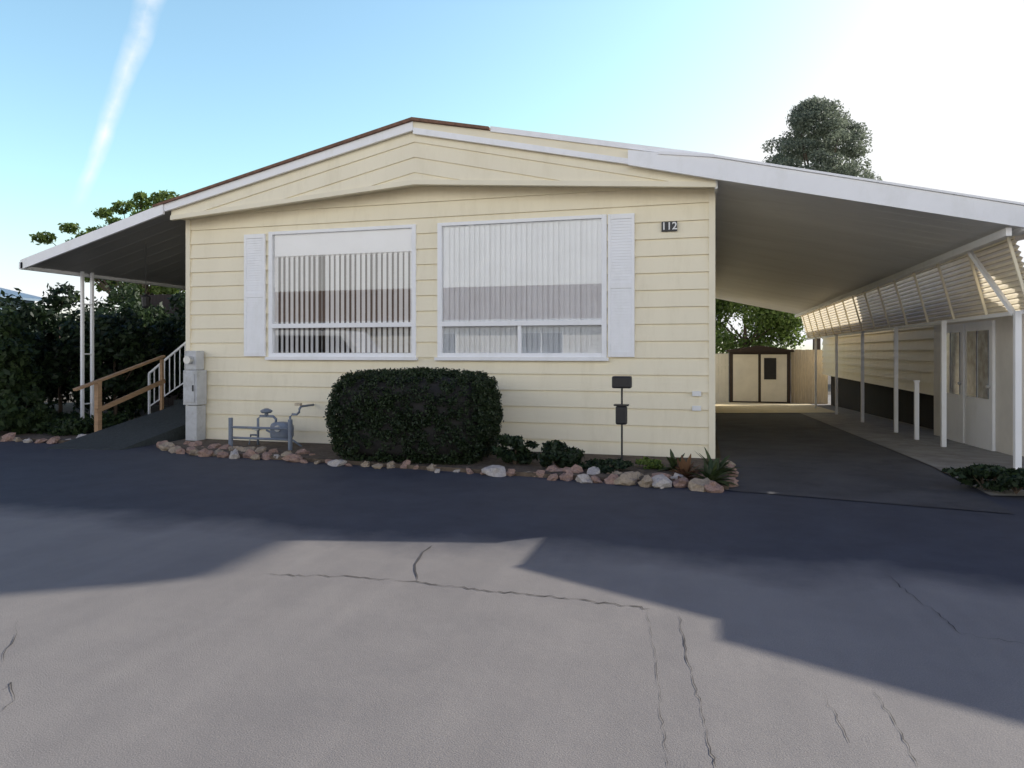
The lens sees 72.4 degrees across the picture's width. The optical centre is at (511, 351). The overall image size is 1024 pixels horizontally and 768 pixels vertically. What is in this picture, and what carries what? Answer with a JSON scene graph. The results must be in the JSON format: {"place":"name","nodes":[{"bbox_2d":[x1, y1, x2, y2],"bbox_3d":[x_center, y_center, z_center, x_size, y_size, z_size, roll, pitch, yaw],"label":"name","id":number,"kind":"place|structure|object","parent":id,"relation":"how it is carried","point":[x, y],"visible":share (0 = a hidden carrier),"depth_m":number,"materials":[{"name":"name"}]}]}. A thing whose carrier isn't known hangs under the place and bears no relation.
{"place":"outdoors","nodes":[
{"label":"outdoors","id":0,"kind":"place"},
{"bbox_2d":[44,353,946,473],"bbox_3d":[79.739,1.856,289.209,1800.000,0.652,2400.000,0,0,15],"label":"ground","id":1,"kind":"structure","parent":0,"point":[717,453],"depth_m":13.63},
{"bbox_2d":[0,287,41,308],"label":"mobile home","id":2,"kind":"object","parent":1,"relation":"on","point":[28,298],"visible":0.06,"depth_m":31.61,"materials":[{"name":"white paint"}]},
{"bbox_2d":[0,402,173,442],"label":"side bed","id":3,"kind":"object","parent":1,"relation":"on","point":[68,406],"visible":0.1,"depth_m":12.77,"materials":[{"name":"soil"}]},
{"bbox_2d":[0,432,15,441],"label":"border rock","id":4,"kind":"object","parent":3,"relation":"on","point":[10,436],"visible":0.74,"depth_m":11.77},
{"bbox_2d":[0,306,45,404],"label":"garden shrub","id":5,"kind":"object","parent":3,"relation":"on","point":[15,364],"visible":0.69,"depth_m":13.08,"materials":[{"name":"green plant"}]},
{"bbox_2d":[0,388,56,434],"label":"garden shrub","id":6,"kind":"object","parent":3,"relation":"on","point":[15,413],"visible":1,"depth_m":12.42,"materials":[{"name":"green plant"}]},
{"bbox_2d":[46,436,60,443],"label":"border rock","id":7,"kind":"object","parent":3,"relation":"on","point":[53,440],"visible":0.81,"depth_m":11.47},
{"bbox_2d":[0,281,110,412],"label":"garden shrub","id":8,"kind":"object","parent":3,"relation":"on","point":[41,327],"visible":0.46,"depth_m":15.05,"materials":[{"name":"green plant"}]},
{"bbox_2d":[0,410,133,435],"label":"ground cover","id":9,"kind":"object","parent":3,"relation":"on","point":[66,423],"visible":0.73,"depth_m":12.53,"materials":[{"name":"green plant"}]},
{"bbox_2d":[55,305,164,416],"bbox_3d":[-8.744,0.278,15.316,2.025,2.653,2.021,0,0,15],"label":"garden shrub","id":10,"kind":"object","parent":3,"relation":"on","point":[114,339],"visible":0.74,"depth_m":14.96,"materials":[{"name":"green plant"}]},
{"bbox_2d":[72,280,182,399],"bbox_3d":[-9.722,-0.191,18.619,3.183,3.588,3.843,0,0,-39],"label":"garden shrub","id":11,"kind":"object","parent":3,"relation":"on","point":[150,316],"visible":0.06,"depth_m":18.63,"materials":[{"name":"green plant"}]},
{"bbox_2d":[146,289,185,398],"bbox_3d":[-7.789,0.015,17.356,2.577,3.193,2.485,0,0,15],"label":"garden shrub","id":12,"kind":"object","parent":3,"relation":"on","point":[174,337],"visible":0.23,"depth_m":16.75,"materials":[{"name":"green plant"}]},
{"bbox_2d":[164,399,182,408],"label":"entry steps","id":13,"kind":"structure","parent":3,"relation":"on","point":[178,401],"depth_m":14.88,"materials":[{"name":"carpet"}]},
{"bbox_2d":[29,190,185,309],"bbox_3d":[-12.470,-1.847,23.458,6.842,6.899,4.162,0,0,35],"label":"garden tree","id":14,"kind":"object","parent":1,"relation":"on","point":[108,213],"visible":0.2,"depth_m":23.06,"materials":[{"name":"green plant"}]},
{"bbox_2d":[46,403,185,449],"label":"entry ramp","id":15,"kind":"structure","parent":1,"relation":"on","point":[167,424],"depth_m":11.65,"materials":[{"name":"concrete"}]},
{"bbox_2d":[73,355,165,431],"bbox_3d":[-6.898,0.780,12.408,0.085,1.439,1.966,0,0,15],"label":"wooden handrail","id":16,"kind":"object","parent":15,"relation":"on","point":[99,408],"visible":0.82,"depth_m":12.21,"materials":[{"name":"brown wood"}]},
{"bbox_2d":[148,341,185,413],"bbox_3d":[-6.387,0.515,14.496,2.625,1.970,0.094,0,0,13],"label":"metal railing","id":17,"kind":"object","parent":15,"relation":"on","point":[155,368],"visible":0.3,"depth_m":14.67,"materials":[{"name":"metal"}]},
{"bbox_2d":[136,294,182,404],"bbox_3d":[-7.435,0.019,19.969,8.050,3.497,0.150,0,0,15],"label":"board fence","id":18,"kind":"object","parent":1,"relation":"on","point":[159,298],"visible":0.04,"depth_m":20.67,"materials":[{"name":"wood"}]},
{"bbox_2d":[152,117,715,458],"bbox_3d":[1.048,-0.620,19.996,8.890,5.660,20.090,0,0,15],"label":"mobile home","id":19,"kind":"object","parent":1,"relation":"on","point":[553,287],"visible":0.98,"depth_m":10.40,"materials":[{"name":"beige"}]},
{"bbox_2d":[19,204,185,424],"bbox_3d":[-5.146,-0.365,18.996,3.180,4.130,14.830,0,0,15],"label":"porch awning","id":20,"kind":"object","parent":19,"relation":"attached to","point":[147,247],"visible":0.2,"depth_m":12.93,"materials":[{"name":"white paint"}]},
{"bbox_2d":[141,294,150,307],"bbox_3d":[-6.657,-1.400,12.727,0.148,1.200,0.148,0,0,-7],"label":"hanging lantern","id":21,"kind":"object","parent":20,"relation":"hanging from","point":[145,299],"visible":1,"depth_m":12.68,"materials":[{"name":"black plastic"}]},
{"bbox_2d":[265,224,417,359],"bbox_3d":[-2.686,-0.913,11.101,2.640,2.075,0.285,0,0,15],"label":"window","id":22,"kind":"structure","parent":19,"relation":"in","point":[391,239],"depth_m":11.06,"materials":[{"name":"white paint"}]},
{"bbox_2d":[434,214,608,360],"bbox_3d":[0.113,-0.913,10.267,2.620,2.075,0.165,0,0,15],"label":"window","id":23,"kind":"structure","parent":19,"relation":"in","point":[536,288],"depth_m":10.28,"materials":[{"name":"glass"}]},
{"bbox_2d":[172,439,729,489],"bbox_3d":[-1.510,1.490,9.685,8.700,0.080,1.970,0,0,15],"label":"planting bed","id":24,"kind":"object","parent":1,"relation":"on","point":[323,452],"visible":0.32,"depth_m":9.36,"materials":[{"name":"soil"}]},
{"bbox_2d":[159,442,174,450],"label":"border rock","id":25,"kind":"object","parent":24,"relation":"on","point":[166,446],"visible":0.68,"depth_m":10.65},
{"bbox_2d":[186,446,195,453],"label":"border rock","id":26,"kind":"object","parent":24,"relation":"on","point":[188,449],"visible":0.39,"depth_m":10.31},
{"bbox_2d":[183,351,206,440],"bbox_3d":[-5.245,0.740,11.544,0.270,1.520,0.290,0,0,15],"label":"electric meter box","id":27,"kind":"object","parent":24,"relation":"on","point":[194,387],"visible":0.88,"depth_m":11.48,"materials":[{"name":"grey metal"}]},
{"bbox_2d":[184,374,194,401],"bbox_3d":[-5.278,0.590,11.446,0.200,0.460,0.013,0,0,15],"label":"door","id":28,"kind":"structure","parent":27,"relation":"in","point":[189,379],"depth_m":11.44,"materials":[{"name":"grey metal"}]},
{"bbox_2d":[188,441,201,445],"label":"border rock","id":29,"kind":"object","parent":24,"relation":"on","point":[196,443],"visible":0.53,"depth_m":10.84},
{"bbox_2d":[197,448,213,456],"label":"border rock","id":30,"kind":"object","parent":24,"relation":"on","point":[205,452],"visible":0.84,"depth_m":10.01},
{"bbox_2d":[207,443,221,448],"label":"border rock","id":31,"kind":"object","parent":24,"relation":"on","point":[216,445],"visible":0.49,"depth_m":10.57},
{"bbox_2d":[212,449,222,455],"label":"border rock","id":32,"kind":"object","parent":24,"relation":"on","point":[216,452],"visible":0.51,"depth_m":10.09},
{"bbox_2d":[217,452,229,457],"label":"border rock","id":33,"kind":"object","parent":24,"relation":"on","point":[223,454],"visible":0.83,"depth_m":9.93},
{"bbox_2d":[218,444,230,448],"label":"border rock","id":34,"kind":"object","parent":24,"relation":"on","point":[226,446],"visible":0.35,"depth_m":10.48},
{"bbox_2d":[229,449,239,458],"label":"border rock","id":35,"kind":"object","parent":24,"relation":"on","point":[234,454],"visible":0.86,"depth_m":9.81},
{"bbox_2d":[228,446,241,450],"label":"border rock","id":36,"kind":"object","parent":24,"relation":"on","point":[231,448],"visible":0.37,"depth_m":10.34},
{"bbox_2d":[239,446,254,451],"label":"border rock","id":37,"kind":"object","parent":24,"relation":"on","point":[243,449],"visible":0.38,"depth_m":10.29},
{"bbox_2d":[243,449,258,458],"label":"border rock","id":38,"kind":"object","parent":24,"relation":"on","point":[248,453],"visible":0.6,"depth_m":9.89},
{"bbox_2d":[250,454,260,459],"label":"border rock","id":39,"kind":"object","parent":24,"relation":"on","point":[255,457],"visible":0.85,"depth_m":9.72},
{"bbox_2d":[228,418,292,449],"bbox_3d":[-3.780,1.250,10.502,1.096,0.500,0.066,0,0,15],"label":"pipe guard","id":40,"kind":"object","parent":24,"relation":"on","point":[231,437],"visible":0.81,"depth_m":10.47,"materials":[{"name":"paint"}]},
{"bbox_2d":[255,446,266,452],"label":"border rock","id":41,"kind":"object","parent":24,"relation":"on","point":[261,449],"visible":0.45,"depth_m":10.12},
{"bbox_2d":[261,452,271,459],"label":"border rock","id":42,"kind":"object","parent":24,"relation":"on","point":[265,455],"visible":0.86,"depth_m":9.77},
{"bbox_2d":[248,403,313,446],"bbox_3d":[-3.657,1.122,10.943,0.976,0.684,0.508,0,0,6],"label":"gas meter","id":43,"kind":"object","parent":24,"relation":"on","point":[277,433],"visible":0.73,"depth_m":10.76,"materials":[{"name":"paint"}]},
{"bbox_2d":[281,454,302,461],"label":"border rock","id":44,"kind":"object","parent":24,"relation":"on","point":[292,458],"visible":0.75,"depth_m":9.51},
{"bbox_2d":[296,449,309,453],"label":"border rock","id":45,"kind":"object","parent":24,"relation":"on","point":[302,451],"visible":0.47,"depth_m":9.94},
{"bbox_2d":[327,459,346,466],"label":"border rock","id":46,"kind":"object","parent":24,"relation":"on","point":[336,462],"visible":0.92,"depth_m":9.20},
{"bbox_2d":[360,461,369,466],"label":"border rock","id":47,"kind":"object","parent":24,"relation":"on","point":[365,464],"visible":0.89,"depth_m":9.16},
{"bbox_2d":[372,463,382,468],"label":"border rock","id":48,"kind":"object","parent":24,"relation":"on","point":[377,466],"visible":0.97,"depth_m":8.98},
{"bbox_2d":[386,461,395,468],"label":"border rock","id":49,"kind":"object","parent":24,"relation":"on","point":[390,464],"visible":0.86,"depth_m":9.05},
{"bbox_2d":[323,366,503,464],"bbox_3d":[-1.331,0.874,9.681,2.396,1.370,1.462,0,0,15],"label":"clipped bush","id":50,"kind":"object","parent":24,"relation":"on","point":[421,415],"visible":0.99,"depth_m":9.13,"materials":[{"name":"green plant"}]},
{"bbox_2d":[426,463,436,470],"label":"border rock","id":51,"kind":"object","parent":24,"relation":"on","point":[430,467],"visible":0.76,"depth_m":8.84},
{"bbox_2d":[481,465,505,476],"bbox_3d":[-0.221,1.462,8.492,0.280,0.154,0.232,0,0,-14],"label":"border rock","id":52,"kind":"object","parent":24,"relation":"on","point":[495,470],"visible":0.86,"depth_m":8.44,"materials":[{"name":"stone"}]},
{"bbox_2d":[506,469,515,476],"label":"border rock","id":53,"kind":"object","parent":24,"relation":"on","point":[510,472],"visible":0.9,"depth_m":8.44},
{"bbox_2d":[489,433,539,464],"bbox_3d":[0.017,1.265,9.063,0.659,0.420,0.488,0,0,-12],"label":"shrub","id":54,"kind":"object","parent":24,"relation":"on","point":[520,452],"visible":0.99,"depth_m":8.97,"materials":[{"name":"green plant"}]},
{"bbox_2d":[533,470,544,477],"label":"border rock","id":55,"kind":"object","parent":24,"relation":"on","point":[541,474],"visible":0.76,"depth_m":8.37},
{"bbox_2d":[546,465,562,471],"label":"border rock","id":56,"kind":"object","parent":24,"relation":"on","point":[551,468],"visible":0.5,"depth_m":8.54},
{"bbox_2d":[536,439,584,467],"bbox_3d":[0.625,1.292,8.884,0.603,0.373,0.758,0,0,15],"label":"shrub","id":57,"kind":"object","parent":24,"relation":"on","point":[558,453],"visible":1,"depth_m":8.67,"materials":[{"name":"green plant"}]},
{"bbox_2d":[559,471,572,480],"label":"border rock","id":58,"kind":"object","parent":24,"relation":"on","point":[567,476],"visible":0.83,"depth_m":8.16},
{"bbox_2d":[562,464,583,472],"bbox_3d":[0.752,1.460,8.471,0.260,0.212,0.250,0,0,-24],"label":"border rock","id":59,"kind":"object","parent":24,"relation":"on","point":[575,468],"visible":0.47,"depth_m":8.43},
{"bbox_2d":[575,474,592,482],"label":"border rock","id":60,"kind":"object","parent":24,"relation":"on","point":[583,478],"visible":0.85,"depth_m":8.02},
{"bbox_2d":[587,466,602,474],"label":"border rock","id":61,"kind":"object","parent":24,"relation":"on","point":[593,470],"visible":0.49,"depth_m":8.35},
{"bbox_2d":[576,458,633,473],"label":"shrub","id":62,"kind":"object","parent":24,"relation":"on","point":[603,466],"visible":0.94,"depth_m":8.57,"materials":[{"name":"green plant"}]},
{"bbox_2d":[604,473,618,484],"bbox_3d":[1.149,1.467,7.996,0.276,0.160,0.134,-16,-14,24],"label":"border rock","id":63,"kind":"object","parent":24,"relation":"on","point":[610,478],"visible":0.63,"depth_m":7.97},
{"bbox_2d":[612,376,631,459],"bbox_3d":[1.368,0.900,8.707,0.240,1.200,0.145,0,0,15],"label":"mailbox","id":64,"kind":"object","parent":24,"relation":"on","point":[621,382],"visible":0.96,"depth_m":8.65,"materials":[{"name":"black metal"}]},
{"bbox_2d":[614,471,638,485],"bbox_3d":[1.323,1.458,7.937,0.337,0.204,0.218,-11,-5,-24],"label":"border rock","id":65,"kind":"object","parent":24,"relation":"on","point":[629,478],"visible":0.84,"depth_m":7.87,"materials":[{"name":"stone"}]},
{"bbox_2d":[638,475,652,486],"bbox_3d":[1.494,1.468,7.808,0.177,0.208,0.183,0,0,44],"label":"border rock","id":66,"kind":"object","parent":24,"relation":"on","point":[646,480],"visible":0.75,"depth_m":7.76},
{"bbox_2d":[635,456,665,469],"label":"shrub","id":67,"kind":"object","parent":24,"relation":"on","point":[650,463],"visible":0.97,"depth_m":8.68,"materials":[{"name":"green plant"}]},
{"bbox_2d":[651,472,671,477],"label":"border rock","id":68,"kind":"object","parent":24,"relation":"on","point":[665,474],"visible":0.25,"depth_m":8.03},
{"bbox_2d":[652,474,671,488],"bbox_3d":[1.650,1.466,7.787,0.259,0.197,0.241,0,0,-8],"label":"border rock","id":69,"kind":"object","parent":24,"relation":"on","point":[661,481],"visible":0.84,"depth_m":7.72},
{"bbox_2d":[670,473,685,479],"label":"border rock","id":70,"kind":"object","parent":24,"relation":"on","point":[675,476],"visible":0.37,"depth_m":7.95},
{"bbox_2d":[658,449,697,471],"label":"succulent plant","id":71,"kind":"object","parent":24,"relation":"on","point":[672,460],"visible":0.57,"depth_m":8.54,"materials":[{"name":"green plant"}]},
{"bbox_2d":[673,478,688,487],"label":"border rock","id":72,"kind":"object","parent":24,"relation":"on","point":[681,483],"visible":0.78,"depth_m":7.74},
{"bbox_2d":[669,454,703,480],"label":"succulent plant","id":73,"kind":"object","parent":24,"relation":"on","point":[683,467],"visible":0.77,"depth_m":8.00,"materials":[{"name":"brown plant"}]},
{"bbox_2d":[686,459,739,486],"bbox_3d":[2.227,1.351,7.820,0.527,0.298,0.582,0,0,-7],"label":"succulent plant","id":74,"kind":"object","parent":24,"relation":"on","point":[710,470],"visible":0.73,"depth_m":7.75,"materials":[{"name":"green plant"}]},
{"bbox_2d":[694,447,738,474],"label":"succulent plant","id":75,"kind":"object","parent":24,"relation":"on","point":[722,464],"visible":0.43,"depth_m":8.30,"materials":[{"name":"green plant"}]},
{"bbox_2d":[727,480,737,486],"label":"border rock","id":76,"kind":"object","parent":24,"relation":"on","point":[734,482],"visible":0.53,"depth_m":7.74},
{"bbox_2d":[729,471,738,477],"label":"border rock","id":77,"kind":"object","parent":24,"relation":"on","point":[736,472],"visible":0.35,"depth_m":8.28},
{"bbox_2d":[715,353,728,401],"bbox_3d":[8.812,1.126,30.116,0.980,2.152,0.150,0,0,15],"label":"board fence","id":78,"kind":"object","parent":1,"relation":"on","point":[723,364],"visible":0.4,"depth_m":29.98,"materials":[{"name":"paint"}]},
{"bbox_2d":[490,126,1023,468],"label":"carport","id":79,"kind":"object","parent":1,"relation":"on","point":[822,254],"visible":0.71,"depth_m":10.58,"materials":[{"name":"white paint"}]},
{"bbox_2d":[715,298,806,374],"bbox_3d":[13.007,-1.816,40.181,8.127,8.141,5.721,0,0,15],"label":"garden tree","id":80,"kind":"object","parent":1,"relation":"on","point":[780,328],"visible":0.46,"depth_m":38.85,"materials":[{"name":"green plant"}]},
{"bbox_2d":[791,349,827,403],"bbox_3d":[12.405,1.036,29.229,1.420,2.332,0.150,0,0,15],"label":"board fence","id":81,"kind":"object","parent":1,"relation":"on","point":[802,376],"visible":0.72,"depth_m":29.18,"materials":[{"name":"wood"}]},
{"bbox_2d":[760,95,882,349],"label":"conifer tree","id":82,"kind":"object","parent":1,"relation":"on","point":[833,132],"visible":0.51,"depth_m":57.48,"materials":[{"name":"green plant"}]},
{"bbox_2d":[822,325,933,428],"bbox_3d":[13.124,0.065,18.632,6.440,4.370,19.180,0,0,15],"label":"mobile home","id":83,"kind":"object","parent":1,"relation":"on","point":[915,353],"visible":0.28,"depth_m":18.85,"materials":[{"name":"beige"}]},
{"bbox_2d":[934,314,1023,455],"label":"enclosed porch","id":84,"kind":"object","parent":1,"relation":"on","point":[979,383],"visible":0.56,"depth_m":11.46,"materials":[{"name":"paint"}]},
{"bbox_2d":[947,323,964,442],"bbox_3d":[8.041,0.560,12.824,0.106,2.120,1.200,0,0,15],"label":"door","id":85,"kind":"structure","parent":84,"relation":"in","point":[956,332],"depth_m":12.56,"materials":[{"name":"white paint"}]},
{"bbox_2d":[965,320,995,450],"bbox_3d":[7.695,0.560,11.571,0.106,2.120,1.200,0,0,15],"label":"door","id":86,"kind":"structure","parent":84,"relation":"in","point":[980,337],"depth_m":11.42,"materials":[{"name":"white paint"}]},
{"bbox_2d":[1014,234,1023,240],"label":"mobile home","id":87,"kind":"object","parent":1,"relation":"on","point":[1020,237],"depth_m":10.20,"materials":[{"name":"paint"}]},
{"bbox_2d":[0,441,1023,767],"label":"road","id":88,"kind":"structure","parent":0,"point":[154,613],"depth_m":3.88,"materials":[{"name":"asphalt"}]},
{"bbox_2d":[34,438,47,442],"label":"border rock","id":89,"kind":"object","parent":88,"relation":"on","point":[42,440],"visible":0.92,"depth_m":11.53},
{"bbox_2d":[168,446,180,452],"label":"border rock","id":90,"kind":"object","parent":88,"relation":"on","point":[172,450],"visible":0.69,"depth_m":10.41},
{"bbox_2d":[176,448,184,453],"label":"border rock","id":91,"kind":"object","parent":88,"relation":"on","point":[180,451],"visible":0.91,"depth_m":10.30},
{"bbox_2d":[189,449,199,455],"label":"border rock","id":92,"kind":"object","parent":88,"relation":"on","point":[194,452],"visible":0.61,"depth_m":10.14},
{"bbox_2d":[400,460,410,468],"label":"border rock","id":93,"kind":"object","parent":88,"relation":"on","point":[405,463],"visible":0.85,"depth_m":9.01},
{"bbox_2d":[414,545,431,578],"bbox_3d":[-0.654,1.496,5.000,0.072,0.001,0.830,0,0,0],"label":"pavement crack","id":94,"kind":"object","parent":88,"relation":"on","point":[419,557],"visible":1,"depth_m":5.00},
{"bbox_2d":[267,573,648,608],"bbox_3d":[-0.420,1.496,4.452,2.560,0.001,0.138,0,0,15],"label":"pavement crack","id":95,"kind":"object","parent":88,"relation":"on","point":[465,587],"visible":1,"depth_m":4.43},
{"bbox_2d":[547,473,557,480],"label":"border rock","id":96,"kind":"object","parent":88,"relation":"on","point":[552,477],"visible":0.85,"depth_m":8.16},
{"bbox_2d":[591,475,602,482],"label":"border rock","id":97,"kind":"object","parent":88,"relation":"on","point":[595,479],"visible":0.97,"depth_m":8.00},
{"bbox_2d":[647,610,667,763],"bbox_3d":[0.679,1.496,3.303,0.022,0.001,1.574,0,0,8],"label":"pavement crack","id":98,"kind":"object","parent":88,"relation":"on","point":[660,691],"visible":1,"depth_m":3.03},
{"bbox_2d":[680,618,715,765],"bbox_3d":[0.836,1.496,3.251,0.028,0.001,1.468,0,0,8],"label":"pavement crack","id":99,"kind":"object","parent":88,"relation":"on","point":[696,692],"visible":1,"depth_m":3.12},
{"bbox_2d":[688,477,709,491],"bbox_3d":[2.057,1.470,7.620,0.273,0.193,0.232,0,0,-26],"label":"border rock","id":100,"kind":"object","parent":88,"relation":"on","point":[696,484],"visible":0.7,"depth_m":7.57,"materials":[{"name":"stone"}]},
{"bbox_2d":[704,480,723,492],"bbox_3d":[2.193,1.468,7.554,0.197,0.142,0.327,13,-7,30],"label":"border rock","id":101,"kind":"object","parent":88,"relation":"on","point":[713,487],"visible":0.88,"depth_m":7.47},
{"bbox_2d":[874,692,917,765],"bbox_3d":[1.539,1.496,2.811,0.017,0.001,0.593,0,0,13],"label":"pavement crack","id":102,"kind":"object","parent":88,"relation":"on","point":[900,730],"visible":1,"depth_m":2.74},
{"bbox_2d":[890,576,1020,642],"bbox_3d":[2.457,1.496,4.136,0.231,0.001,1.130,0,0,-5],"label":"pavement crack","id":103,"kind":"object","parent":88,"relation":"on","point":[937,612],"visible":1,"depth_m":4.01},
{"bbox_2d":[0,0,1023,352],"label":"sky","id":104,"kind":"structure","parent":0,"point":[103,102],"materials":[{"name":"blue"}]},
{"bbox_2d":[718,393,830,403],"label":"back lane","id":105,"kind":"structure","parent":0,"point":[829,399],"depth_m":31.00,"materials":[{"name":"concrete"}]},
{"bbox_2d":[715,402,839,412],"bbox_3d":[9.126,1.986,24.973,3.880,0.284,9.000,0,0,15],"label":"shed apron","id":106,"kind":"object","parent":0,"point":[730,407],"visible":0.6,"depth_m":24.47,"materials":[{"name":"concrete"}]},
{"bbox_2d":[725,345,793,402],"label":"storage shed","id":107,"kind":"structure","parent":106,"relation":"on","point":[759,374],"depth_m":29.43,"materials":[{"name":"brown paint"}]},
{"bbox_2d":[733,354,757,400],"bbox_3d":[9.883,1.090,29.617,1.010,1.980,0.037,0,0,15],"label":"door","id":108,"kind":"structure","parent":107,"relation":"in","point":[745,366],"depth_m":29.60,"materials":[{"name":"paint"}]},
{"bbox_2d":[761,354,786,401],"bbox_3d":[10.964,1.090,29.308,1.020,1.980,0.057,0,0,15],"label":"door","id":109,"kind":"structure","parent":107,"relation":"in","point":[773,366],"depth_m":29.29,"materials":[{"name":"paint"}]},
{"bbox_2d":[715,413,1013,513],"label":"driveway","id":110,"kind":"structure","parent":0,"point":[795,454],"depth_m":9.04,"materials":[{"name":"asphalt"}]},
{"bbox_2d":[801,404,1023,495],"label":"side path","id":111,"kind":"structure","parent":0,"point":[926,448],"depth_m":12.17,"materials":[{"name":"concrete"}]},
{"bbox_2d":[913,380,919,439],"bbox_3d":[7.449,1.085,12.889,0.090,1.130,0.090,0,0,15],"label":"short post","id":112,"kind":"object","parent":111,"relation":"on","point":[916,409],"visible":0.82,"depth_m":12.86,"materials":[{"name":"metal"}]},
{"bbox_2d":[942,463,1011,490],"bbox_3d":[5.061,1.354,7.574,0.539,0.318,0.633,0,0,-38],"label":"shrub","id":113,"kind":"object","parent":111,"relation":"on","point":[974,474],"visible":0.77,"depth_m":7.53,"materials":[{"name":"green plant"}]},
{"bbox_2d":[981,466,1023,493],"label":"shrub","id":114,"kind":"object","parent":111,"relation":"on","point":[1008,479],"visible":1,"depth_m":7.26,"materials":[{"name":"green plant"}]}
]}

